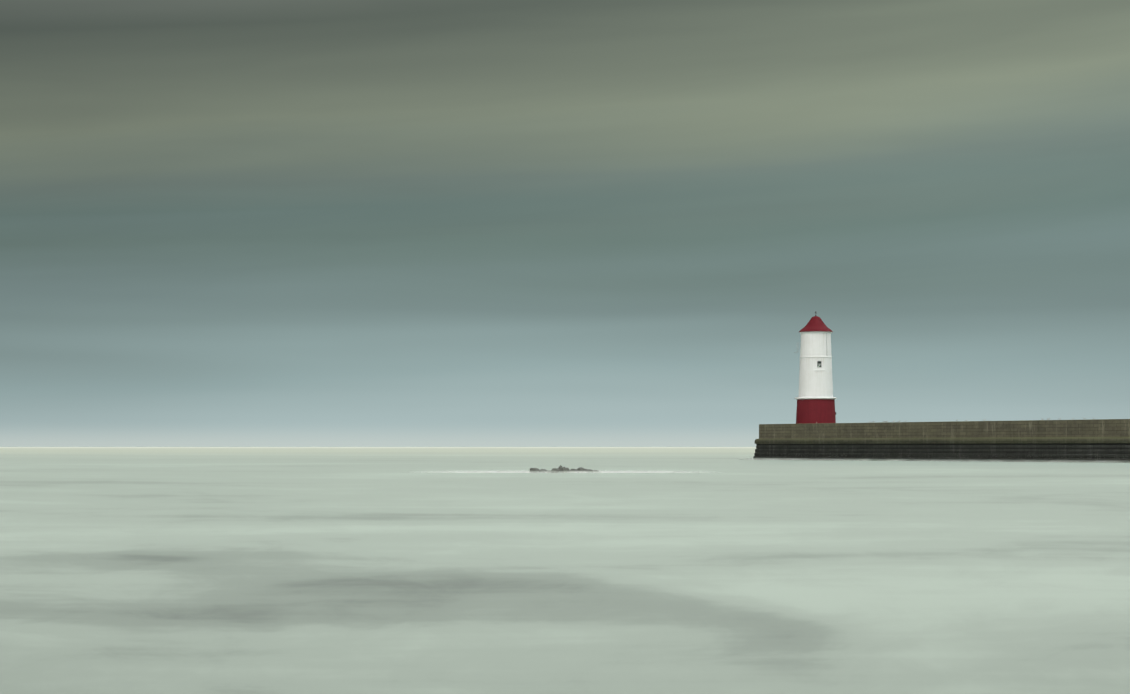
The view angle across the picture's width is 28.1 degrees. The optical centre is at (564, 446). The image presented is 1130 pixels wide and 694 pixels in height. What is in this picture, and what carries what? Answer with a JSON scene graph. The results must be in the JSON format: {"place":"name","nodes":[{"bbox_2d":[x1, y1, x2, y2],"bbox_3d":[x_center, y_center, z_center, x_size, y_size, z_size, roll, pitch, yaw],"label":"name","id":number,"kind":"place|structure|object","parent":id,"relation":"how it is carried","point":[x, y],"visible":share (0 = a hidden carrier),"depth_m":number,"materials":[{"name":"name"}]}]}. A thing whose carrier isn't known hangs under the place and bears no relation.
{"place":"outdoors","nodes":[
{"label":"outdoors","id":0,"kind":"place"},
{"bbox_2d":[0,447,1129,693],"bbox_3d":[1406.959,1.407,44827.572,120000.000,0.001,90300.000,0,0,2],"label":"sea","id":1,"kind":"structure","parent":0,"point":[266,571],"depth_m":25.12,"materials":[{"name":"grey liquid"}]},
{"bbox_2d":[529,465,598,472],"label":"reef rocks","id":2,"kind":"object","parent":1,"relation":"in","point":[558,469],"visible":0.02,"depth_m":122.53,"materials":[{"name":"grey stone"}]},
{"bbox_2d":[753,419,1129,462],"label":"pier","id":3,"kind":"structure","parent":1,"relation":"in","point":[1101,440],"depth_m":221.79,"materials":[{"name":"stone"}]},
{"bbox_2d":[794,311,836,423],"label":"lighthouse","id":4,"kind":"object","parent":3,"relation":"on","point":[815,401],"visible":0.9,"depth_m":245.43,"materials":[{"name":"white paint"}]},
{"bbox_2d":[0,0,1129,472],"label":"sky","id":5,"kind":"structure","parent":0,"point":[224,223],"materials":[{"name":"grey"}]}
]}

